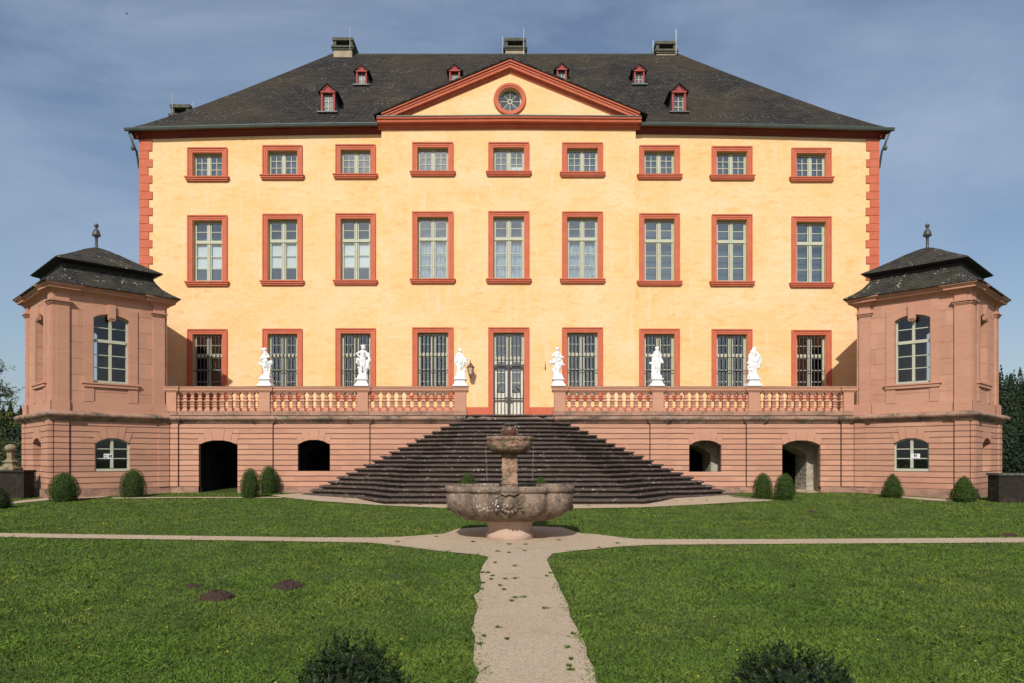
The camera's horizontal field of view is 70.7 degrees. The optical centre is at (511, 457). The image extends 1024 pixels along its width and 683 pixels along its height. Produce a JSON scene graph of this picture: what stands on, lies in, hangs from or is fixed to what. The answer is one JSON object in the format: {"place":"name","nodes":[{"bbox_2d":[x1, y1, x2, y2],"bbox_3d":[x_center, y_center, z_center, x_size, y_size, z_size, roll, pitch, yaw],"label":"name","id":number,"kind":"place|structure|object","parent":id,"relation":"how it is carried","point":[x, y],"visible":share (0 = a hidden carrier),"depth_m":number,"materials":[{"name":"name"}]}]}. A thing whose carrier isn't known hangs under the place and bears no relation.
{"place":"outdoors","nodes":[
{"label":"outdoors","id":0,"kind":"place"},
{"bbox_2d":[0,487,1023,682],"bbox_3d":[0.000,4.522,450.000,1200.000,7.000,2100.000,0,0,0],"label":"lawn","id":1,"kind":"structure","parent":0,"point":[226,490],"depth_m":10.36,"materials":[{"name":"green plant"}]},
{"bbox_2d":[0,486,13,508],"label":"box shrub","id":2,"kind":"object","parent":1,"relation":"on","point":[6,502],"visible":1,"depth_m":19.80,"materials":[{"name":"green plant"}]},
{"bbox_2d":[0,359,24,462],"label":"broadleaf tree","id":3,"kind":"object","parent":1,"relation":"on","point":[4,415],"visible":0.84,"depth_m":27.05,"materials":[{"name":"green plant"}]},
{"bbox_2d":[0,470,35,498],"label":"garden wall","id":4,"kind":"structure","parent":1,"relation":"on","point":[17,484],"depth_m":22.70,"materials":[{"name":"grey stone"}]},
{"bbox_2d":[0,444,22,469],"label":"stone finial","id":5,"kind":"object","parent":4,"relation":"on","point":[10,462],"visible":0.99,"depth_m":22.85,"materials":[{"name":"beige stone"}]},
{"bbox_2d":[13,498,82,503],"bbox_3d":[-14.335,1.337,20.831,1.476,0.192,5.239,0,0,5],"label":"gravel strip","id":6,"kind":"object","parent":1,"relation":"on","point":[32,500],"visible":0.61,"depth_m":21.98,"materials":[{"name":"beige gravel"}]},
{"bbox_2d":[45,472,81,501],"bbox_3d":[-13.508,0.901,21.785,0.971,0.951,0.914,0,0,0],"label":"box shrub","id":7,"kind":"object","parent":1,"relation":"on","point":[63,487],"visible":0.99,"depth_m":21.57,"materials":[{"name":"green plant"}]},
{"bbox_2d":[79,496,105,498],"bbox_3d":[-13.480,1.230,23.781,0.939,0.086,2.334,0,0,9],"label":"gravel strip","id":8,"kind":"object","parent":1,"relation":"on","point":[91,497],"visible":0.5,"depth_m":22.99,"materials":[{"name":"beige gravel"}]},
{"bbox_2d":[12,224,180,498],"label":"pavilion","id":9,"kind":"structure","parent":1,"relation":"on","point":[76,419],"depth_m":23.84,"materials":[{"name":"pink stone"}]},
{"bbox_2d":[32,427,40,470],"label":"basement window","id":10,"kind":"structure","parent":9,"relation":"in","point":[36,435],"depth_m":23.67,"materials":[{"name":"pink stone"}]},
{"bbox_2d":[30,304,46,403],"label":"window","id":11,"kind":"structure","parent":9,"relation":"in","point":[39,311],"depth_m":23.63,"materials":[{"name":"pink stone"}]},
{"bbox_2d":[104,454,112,458],"bbox_3d":[-13.239,-0.055,23.673,0.270,0.170,0.010,0,0,-45],"label":"notice","id":12,"kind":"object","parent":9,"relation":"attached to","point":[108,456],"visible":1,"depth_m":23.68,"materials":[{"name":"white paper"}]},
{"bbox_2d":[82,305,139,403],"bbox_3d":[-13.216,-3.425,23.788,0.280,3.190,1.726,0,0,45],"label":"window","id":13,"kind":"structure","parent":9,"relation":"in","point":[111,311],"depth_m":23.82,"materials":[{"name":"pink stone"}]},
{"bbox_2d":[93,427,131,470],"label":"basement window","id":14,"kind":"structure","parent":9,"relation":"in","point":[112,432],"depth_m":23.75,"materials":[{"name":"pink stone"}]},
{"bbox_2d":[118,468,147,497],"bbox_3d":[-12.185,0.829,23.247,0.904,0.990,0.879,0,0,0],"label":"box shrub","id":15,"kind":"object","parent":1,"relation":"on","point":[133,485],"visible":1,"depth_m":23.02,"materials":[{"name":"green plant"}]},
{"bbox_2d":[186,583,200,587],"bbox_3d":[-4.318,1.738,9.789,0.242,0.091,0.187,0,0,0],"label":"molehill","id":16,"kind":"object","parent":1,"relation":"on","point":[190,585],"visible":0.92,"depth_m":9.75,"materials":[{"name":"brown soil"}]},
{"bbox_2d":[113,497,281,498],"bbox_3d":[-9.994,1.262,22.970,5.469,0.022,0.528,0,0,-3],"label":"gravel strip","id":17,"kind":"object","parent":1,"relation":"on","point":[190,497],"visible":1,"depth_m":22.99,"materials":[{"name":"beige gravel"}]},
{"bbox_2d":[200,589,234,601],"bbox_3d":[-3.731,1.731,9.108,0.448,0.162,0.340,0,0,0],"label":"molehill","id":18,"kind":"object","parent":1,"relation":"on","point":[217,595],"visible":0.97,"depth_m":9.01,"materials":[{"name":"brown soil"}]},
{"bbox_2d":[240,468,260,497],"bbox_3d":[-8.356,0.819,23.024,0.685,1.022,0.725,0,0,0],"label":"box shrub","id":19,"kind":"object","parent":1,"relation":"on","point":[250,488],"visible":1,"depth_m":22.86,"materials":[{"name":"green plant"}]},
{"bbox_2d":[258,466,280,493],"bbox_3d":[-8.295,0.756,24.648,0.813,1.032,0.762,0,0,0],"label":"box shrub","id":20,"kind":"object","parent":1,"relation":"on","point":[269,482],"visible":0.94,"depth_m":24.46,"materials":[{"name":"green plant"}]},
{"bbox_2d":[271,579,304,589],"bbox_3d":[-3.016,1.710,9.742,0.469,0.144,0.331,0,0,0],"label":"molehill","id":21,"kind":"object","parent":1,"relation":"on","point":[288,584],"visible":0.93,"depth_m":9.65,"materials":[{"name":"brown soil"}]},
{"bbox_2d":[290,627,411,682],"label":"box shrub","id":22,"kind":"object","parent":1,"relation":"on","point":[349,668],"visible":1,"depth_m":4.62,"materials":[{"name":"green plant"}]},
{"bbox_2d":[459,473,477,483],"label":"box shrub","id":23,"kind":"object","parent":1,"relation":"on","point":[467,479],"visible":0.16,"depth_m":18.86,"materials":[{"name":"green plant"}]},
{"bbox_2d":[124,36,894,414],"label":"palace","id":24,"kind":"structure","parent":1,"relation":"on","point":[512,216],"depth_m":28.20,"materials":[{"name":"yellow paint"}]},
{"bbox_2d":[184,147,229,181],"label":"window","id":25,"kind":"structure","parent":24,"relation":"in","point":[208,168],"depth_m":28.16,"materials":[{"name":"red paint"}]},
{"bbox_2d":[184,215,229,285],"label":"window","id":26,"kind":"structure","parent":24,"relation":"in","point":[211,242],"depth_m":28.33,"materials":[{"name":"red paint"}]},
{"bbox_2d":[187,329,228,399],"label":"window","id":27,"kind":"structure","parent":24,"relation":"in","point":[224,332],"depth_m":28.17,"materials":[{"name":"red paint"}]},
{"bbox_2d":[259,145,304,179],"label":"window","id":28,"kind":"structure","parent":24,"relation":"in","point":[282,165],"depth_m":28.17,"materials":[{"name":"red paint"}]},
{"bbox_2d":[259,213,304,284],"bbox_3d":[-8.957,-8.134,28.445,1.730,2.776,0.790,0,0,0],"label":"window","id":29,"kind":"structure","parent":24,"relation":"in","point":[285,240],"depth_m":28.35,"materials":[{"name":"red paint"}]},
{"bbox_2d":[262,328,302,399],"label":"window","id":30,"kind":"structure","parent":24,"relation":"in","point":[284,333],"depth_m":28.21,"materials":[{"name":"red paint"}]},
{"bbox_2d":[332,328,375,399],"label":"window","id":31,"kind":"structure","parent":24,"relation":"in","point":[372,337],"depth_m":28.15,"materials":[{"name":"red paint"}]},
{"bbox_2d":[332,144,377,178],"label":"window","id":32,"kind":"structure","parent":24,"relation":"in","point":[355,165],"depth_m":28.16,"materials":[{"name":"red paint"}]},
{"bbox_2d":[332,213,377,284],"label":"window","id":33,"kind":"structure","parent":24,"relation":"in","point":[358,240],"depth_m":28.35,"materials":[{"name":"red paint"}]},
{"bbox_2d":[410,327,452,399],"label":"window","id":34,"kind":"structure","parent":24,"relation":"in","point":[422,331],"depth_m":27.99,"materials":[{"name":"red paint"}]},
{"bbox_2d":[410,142,455,175],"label":"window","id":35,"kind":"structure","parent":24,"relation":"in","point":[431,162],"depth_m":27.93,"materials":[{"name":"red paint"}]},
{"bbox_2d":[410,211,455,283],"bbox_3d":[-3.067,-8.147,28.225,1.768,2.771,0.790,0,0,0],"label":"window","id":36,"kind":"structure","parent":24,"relation":"in","point":[435,239],"depth_m":28.13,"materials":[{"name":"red paint"}]},
{"bbox_2d":[466,360,474,377],"bbox_3d":[-1.551,-3.412,27.699,0.308,0.682,0.504,0,0,23],"label":"wall lantern","id":37,"kind":"object","parent":24,"relation":"attached to","point":[470,368],"depth_m":27.55,"materials":[{"name":"metal"}]},
{"bbox_2d":[488,327,528,413],"bbox_3d":[-0.127,-3.227,28.358,1.588,3.655,0.925,0,0,0],"label":"entrance doorway","id":38,"kind":"structure","parent":24,"relation":"in","point":[511,344],"depth_m":28.02,"materials":[{"name":"red paint"}]},
{"bbox_2d":[486,142,531,175],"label":"window","id":39,"kind":"structure","parent":24,"relation":"in","point":[514,162],"depth_m":27.93,"materials":[{"name":"red paint"}]},
{"bbox_2d":[486,211,531,283],"bbox_3d":[-0.127,-8.155,28.225,1.768,2.788,0.790,0,0,0],"label":"window","id":40,"kind":"structure","parent":24,"relation":"in","point":[511,239],"depth_m":28.13,"materials":[{"name":"red paint"}]},
{"bbox_2d":[493,83,525,113],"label":"round window","id":41,"kind":"structure","parent":24,"relation":"in","point":[508,103],"depth_m":27.94,"materials":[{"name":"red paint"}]},
{"bbox_2d":[562,327,602,399],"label":"window","id":42,"kind":"structure","parent":24,"relation":"in","point":[566,331],"depth_m":27.99,"materials":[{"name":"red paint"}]},
{"bbox_2d":[560,142,605,176],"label":"window","id":43,"kind":"structure","parent":24,"relation":"in","point":[581,164],"depth_m":27.93,"materials":[{"name":"red paint"}]},
{"bbox_2d":[560,211,605,283],"bbox_3d":[2.729,-8.147,28.225,1.768,2.771,0.790,0,0,0],"label":"window","id":44,"kind":"structure","parent":24,"relation":"in","point":[579,239],"depth_m":28.13,"materials":[{"name":"red paint"}]},
{"bbox_2d":[637,145,682,178],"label":"window","id":45,"kind":"structure","parent":24,"relation":"in","point":[652,165],"depth_m":28.15,"materials":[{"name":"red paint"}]},
{"bbox_2d":[637,213,682,285],"bbox_3d":[5.756,-8.134,28.345,1.764,2.810,0.590,0,0,0],"label":"window","id":46,"kind":"structure","parent":24,"relation":"in","point":[656,237],"depth_m":28.35,"materials":[{"name":"red paint"}]},
{"bbox_2d":[638,328,682,399],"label":"window","id":47,"kind":"structure","parent":24,"relation":"in","point":[657,333],"depth_m":28.15,"materials":[{"name":"red paint"}]},
{"bbox_2d":[711,329,752,399],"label":"window","id":48,"kind":"structure","parent":24,"relation":"in","point":[714,337],"depth_m":28.21,"materials":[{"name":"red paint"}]},
{"bbox_2d":[709,146,755,179],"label":"window","id":49,"kind":"structure","parent":24,"relation":"in","point":[724,166],"depth_m":28.15,"materials":[{"name":"red paint"}]},
{"bbox_2d":[709,214,755,285],"bbox_3d":[8.582,-8.109,28.345,1.764,2.793,0.590,0,0,0],"label":"window","id":50,"kind":"structure","parent":24,"relation":"in","point":[728,238],"depth_m":28.35,"materials":[{"name":"red paint"}]},
{"bbox_2d":[791,330,831,399],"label":"window","id":51,"kind":"structure","parent":24,"relation":"in","point":[809,356],"depth_m":28.15,"materials":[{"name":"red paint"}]},
{"bbox_2d":[789,147,834,181],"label":"window","id":52,"kind":"structure","parent":24,"relation":"in","point":[804,168],"depth_m":28.15,"materials":[{"name":"red paint"}]},
{"bbox_2d":[789,216,834,286],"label":"window","id":53,"kind":"structure","parent":24,"relation":"in","point":[807,239],"depth_m":28.35,"materials":[{"name":"red paint"}]},
{"bbox_2d":[169,416,853,492],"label":"terrace","id":54,"kind":"structure","parent":1,"relation":"on","point":[727,454],"depth_m":25.00,"materials":[{"name":"pink stone"}]},
{"bbox_2d":[162,386,468,415],"bbox_3d":[-6.764,-1.973,25.048,10.591,1.008,0.444,0,0,0],"label":"balustrade","id":55,"kind":"object","parent":54,"relation":"on","point":[266,401],"visible":1,"depth_m":24.94,"materials":[{"name":"stone"}]},
{"bbox_2d":[257,348,274,385],"bbox_3d":[-8.539,-3.151,25.040,0.509,1.353,0.490,0,0,0],"label":"statue","id":56,"kind":"object","parent":55,"relation":"on","point":[265,378],"visible":1,"depth_m":24.95,"materials":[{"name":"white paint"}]},
{"bbox_2d":[354,345,370,385],"bbox_3d":[-5.156,-3.203,25.040,0.543,1.457,0.490,0,0,0],"label":"statue","id":57,"kind":"object","parent":55,"relation":"on","point":[362,379],"visible":1,"depth_m":24.98,"materials":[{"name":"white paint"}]},
{"bbox_2d":[453,348,469,385],"bbox_3d":[-1.744,-3.143,25.040,0.588,1.336,0.490,0,0,0],"label":"statue","id":58,"kind":"object","parent":55,"relation":"on","point":[460,363],"visible":1,"depth_m":24.96,"materials":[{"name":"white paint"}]},
{"bbox_2d":[551,386,858,415],"bbox_3d":[6.631,-1.973,25.048,10.591,1.008,0.444,0,0,0],"label":"balustrade","id":59,"kind":"object","parent":54,"relation":"on","point":[752,401],"visible":1,"depth_m":24.94,"materials":[{"name":"stone"}]},
{"bbox_2d":[549,347,565,385],"bbox_3d":[1.562,-3.163,25.040,0.563,1.376,0.490,0,0,0],"label":"statue","id":60,"kind":"object","parent":59,"relation":"on","point":[558,379],"visible":1,"depth_m":24.96,"materials":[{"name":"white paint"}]},
{"bbox_2d":[649,347,664,385],"bbox_3d":[5.008,-3.170,25.040,0.500,1.391,0.490,0,0,0],"label":"statue","id":61,"kind":"object","parent":59,"relation":"on","point":[656,379],"visible":1,"depth_m":24.98,"materials":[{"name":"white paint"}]},
{"bbox_2d":[744,347,761,385],"bbox_3d":[8.382,-3.156,25.040,0.547,1.363,0.490,0,0,0],"label":"statue","id":62,"kind":"object","parent":59,"relation":"on","point":[754,363],"visible":1,"depth_m":24.96,"materials":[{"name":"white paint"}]},
{"bbox_2d":[301,414,735,503],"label":"staircase","id":63,"kind":"structure","parent":1,"relation":"on","point":[590,468],"depth_m":23.05,"materials":[{"name":"grey stone"}]},
{"bbox_2d":[272,493,769,507],"bbox_3d":[0.048,1.292,22.070,15.934,0.178,4.950,0,0,0],"label":"gravel strip","id":64,"kind":"object","parent":1,"relation":"on","point":[710,499],"visible":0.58,"depth_m":21.66,"materials":[{"name":"beige gravel"}]},
{"bbox_2d":[534,477,547,483],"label":"box shrub","id":65,"kind":"object","parent":1,"relation":"on","point":[540,480],"visible":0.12,"depth_m":18.87,"materials":[{"name":"green plant"}]},
{"bbox_2d":[751,472,773,498],"bbox_3d":[7.899,0.894,22.730,0.661,0.894,0.680,0,0,-44],"label":"box shrub","id":66,"kind":"object","parent":1,"relation":"on","point":[762,483],"visible":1,"depth_m":22.56,"materials":[{"name":"green plant"}]},
{"bbox_2d":[712,638,855,682],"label":"box shrub","id":67,"kind":"object","parent":1,"relation":"on","point":[791,670],"visible":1,"depth_m":4.59,"materials":[{"name":"green plant"}]},
{"bbox_2d":[772,473,795,500],"bbox_3d":[8.415,0.903,22.290,0.705,0.906,0.725,0,0,0],"label":"box shrub","id":68,"kind":"object","parent":1,"relation":"on","point":[785,488],"visible":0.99,"depth_m":22.12,"materials":[{"name":"green plant"}]},
{"bbox_2d":[796,489,873,493],"bbox_3d":[11.324,1.172,25.499,2.713,0.090,2.175,0,0,12],"label":"gravel strip","id":69,"kind":"object","parent":1,"relation":"on","point":[805,491],"visible":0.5,"depth_m":25.31,"materials":[{"name":"beige gravel"}]},
{"bbox_2d":[879,473,904,497],"bbox_3d":[12.180,0.908,23.102,0.776,0.839,0.745,0,0,0],"label":"box shrub","id":70,"kind":"object","parent":1,"relation":"on","point":[893,487],"visible":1,"depth_m":22.95,"materials":[{"name":"green plant"}]},
{"bbox_2d":[899,496,952,500],"bbox_3d":[12.891,1.270,22.537,0.901,0.072,2.271,0,0,-44],"label":"gravel strip","id":71,"kind":"object","parent":1,"relation":"on","point":[934,499],"visible":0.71,"depth_m":22.64,"materials":[{"name":"beige gravel"}]},
{"bbox_2d":[843,224,1010,498],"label":"pavilion","id":72,"kind":"structure","parent":1,"relation":"on","point":[947,420],"depth_m":23.84,"materials":[{"name":"pink stone"}]},
{"bbox_2d":[892,427,930,470],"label":"basement window","id":73,"kind":"structure","parent":72,"relation":"in","point":[911,435],"depth_m":23.75,"materials":[{"name":"pink stone"}]},
{"bbox_2d":[883,305,941,403],"bbox_3d":[13.207,-3.425,23.788,1.726,3.190,0.280,0,0,45],"label":"window","id":74,"kind":"structure","parent":72,"relation":"in","point":[912,311],"depth_m":23.82,"materials":[{"name":"pink stone"}]},
{"bbox_2d":[911,454,919,458],"bbox_3d":[13.231,-0.055,23.673,0.270,0.170,0.010,0,0,45],"label":"notice","id":75,"kind":"object","parent":72,"relation":"attached to","point":[915,456],"visible":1,"depth_m":23.67,"materials":[{"name":"white paper"}]},
{"bbox_2d":[977,305,992,403],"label":"window","id":76,"kind":"structure","parent":72,"relation":"in","point":[981,310],"depth_m":23.34,"materials":[{"name":"pink stone"}]},
{"bbox_2d":[982,427,991,442],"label":"basement window","id":77,"kind":"structure","parent":72,"relation":"in","point":[986,434],"depth_m":23.70,"materials":[{"name":"pink stone"}]},
{"bbox_2d":[949,475,979,502],"bbox_3d":[13.572,0.947,21.663,0.821,0.866,0.819,0,0,0],"label":"box shrub","id":78,"kind":"object","parent":1,"relation":"on","point":[963,489],"visible":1,"depth_m":21.50,"materials":[{"name":"green plant"}]},
{"bbox_2d":[986,473,1023,502],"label":"garden wall","id":79,"kind":"structure","parent":1,"relation":"on","point":[1006,487],"depth_m":21.40,"materials":[{"name":"stone"}]},
{"bbox_2d":[1003,532,1016,536],"bbox_3d":[10.053,1.558,14.576,0.301,0.112,0.235,0,0,0],"label":"molehill","id":80,"kind":"object","parent":1,"relation":"on","point":[1010,534],"visible":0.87,"depth_m":14.52,"materials":[{"name":"brown soil"}]},
{"bbox_2d":[0,526,1023,682],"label":"gravel path","id":81,"kind":"structure","parent":0,"point":[532,649],"depth_m":9.83,"materials":[{"name":"beige gravel"}]},
{"bbox_2d":[445,422,574,540],"bbox_3d":[-0.046,0.458,14.333,2.550,2.355,1.894,0,0,0],"label":"fountain","id":82,"kind":"object","parent":81,"relation":"on","point":[509,507],"visible":1,"depth_m":13.73,"materials":[{"name":"stone"}]},
{"bbox_2d":[395,499,707,670],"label":"path weeds","id":83,"kind":"object","parent":81,"relation":"on","point":[565,646],"visible":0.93,"depth_m":9.35,"materials":[{"name":"green plant"}]},
{"bbox_2d":[0,0,1023,411],"label":"sky","id":84,"kind":"structure","parent":0,"point":[948,75],"materials":[{"name":"blue"}]},
{"bbox_3d":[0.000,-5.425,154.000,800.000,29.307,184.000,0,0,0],"label":"hillside","id":85,"kind":"structure","parent":0,"visible":0},
{"bbox_2d":[0,402,22,466],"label":"wooded hill trees","id":86,"kind":"object","parent":85,"relation":"on","point":[14,433],"visible":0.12,"depth_m":112.39,"materials":[{"name":"green plant"}]},
{"bbox_2d":[999,365,1023,472],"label":"wooded hill trees","id":87,"kind":"object","parent":85,"relation":"on","point":[1011,399],"visible":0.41,"depth_m":112.31,"materials":[{"name":"green plant"}]}
]}

